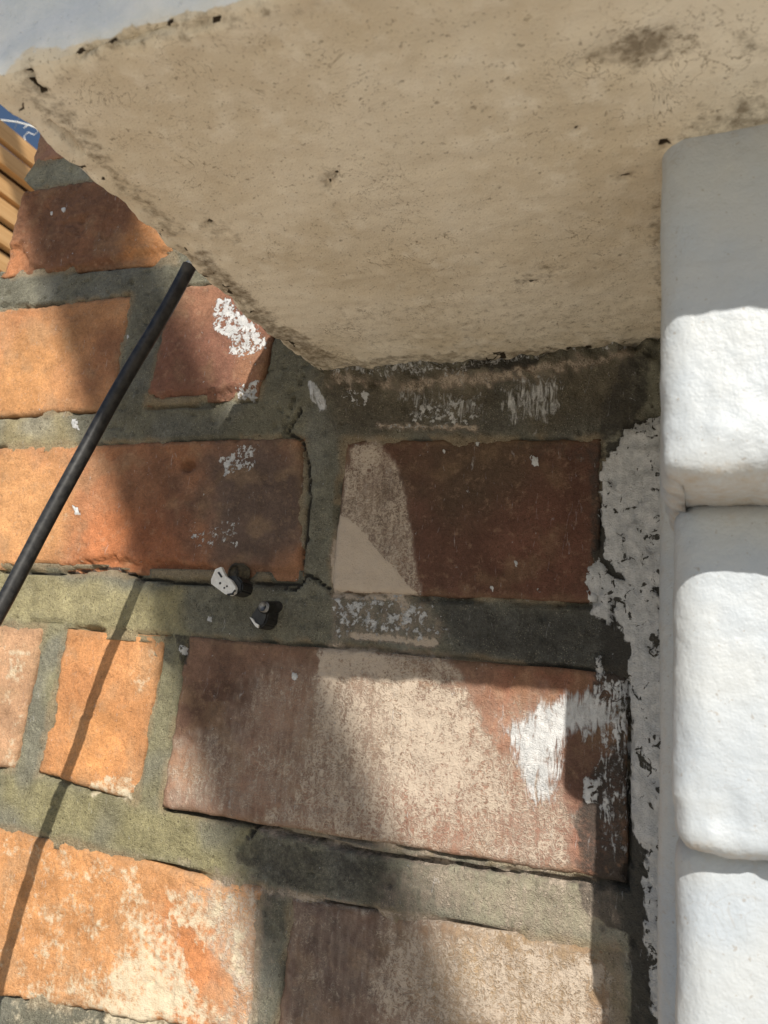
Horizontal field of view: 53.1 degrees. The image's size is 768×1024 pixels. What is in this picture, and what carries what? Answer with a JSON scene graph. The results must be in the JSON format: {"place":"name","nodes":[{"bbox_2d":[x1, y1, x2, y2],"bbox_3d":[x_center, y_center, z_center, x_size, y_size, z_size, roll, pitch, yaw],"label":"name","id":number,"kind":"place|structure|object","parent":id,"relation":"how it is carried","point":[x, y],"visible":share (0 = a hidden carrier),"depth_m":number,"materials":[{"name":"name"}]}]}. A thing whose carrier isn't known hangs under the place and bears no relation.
{"place":"outdoors","nodes":[
{"label":"outdoors","id":0,"kind":"place"},
{"bbox_2d":[0,104,39,168],"label":"sky","id":1,"kind":"structure","parent":0,"point":[33,140],"materials":[{"name":"blue"}]},
{"bbox_2d":[0,260,195,625],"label":"cut cable","id":2,"kind":"object","parent":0,"point":[45,523],"visible":0.98,"depth_m":0.26,"materials":[{"name":"black plastic"}]},
{"label":"ground","id":3,"kind":"structure","parent":0,"visible":0},
{"bbox_2d":[0,120,36,271],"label":"slatted fence","id":4,"kind":"object","parent":3,"relation":"on","point":[14,185],"depth_m":1.82,"materials":[{"name":"brown wood"}]},
{"bbox_2d":[0,134,660,1023],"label":"brick wall","id":5,"kind":"structure","parent":3,"relation":"on","point":[398,762],"depth_m":0.27,"materials":[{"name":"brown brick"}]},
{"bbox_2d":[211,563,252,597],"bbox_3d":[-0.057,0.026,0.293,0.013,0.014,0.011,-1,-14,23],"label":"cable clip","id":6,"kind":"object","parent":5,"relation":"attached to","point":[236,582],"visible":1,"depth_m":0.29,"materials":[{"name":"white plastic"}]},
{"bbox_2d":[250,601,282,629],"bbox_3d":[-0.044,0.038,0.284,0.009,0.011,0.012,-1,-14,23],"label":"cable clip","id":7,"kind":"object","parent":5,"relation":"attached to","point":[264,616],"visible":1,"depth_m":0.28,"materials":[{"name":"black plastic"}]},
{"bbox_2d":[0,0,767,370],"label":"stone ledge","id":8,"kind":"object","parent":5,"relation":"attached to","point":[334,184],"visible":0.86,"depth_m":0.17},
{"bbox_2d":[657,124,767,1023],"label":"painted pier","id":9,"kind":"structure","parent":3,"relation":"on","point":[712,917],"depth_m":0.15,"materials":[{"name":"white paint"}]},
{"bbox_3d":[-2.033,-2.366,4.394,0.125,0.377,0.004,-1,-14,23],"label":"wire","id":10,"kind":"object","parent":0,"visible":0},
{"bbox_2d":[0,119,33,127],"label":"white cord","id":11,"kind":"object","parent":10,"relation":"hanging from","point":[17,122],"visible":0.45,"depth_m":4.38,"materials":[{"name":"white plastic"}]}
]}

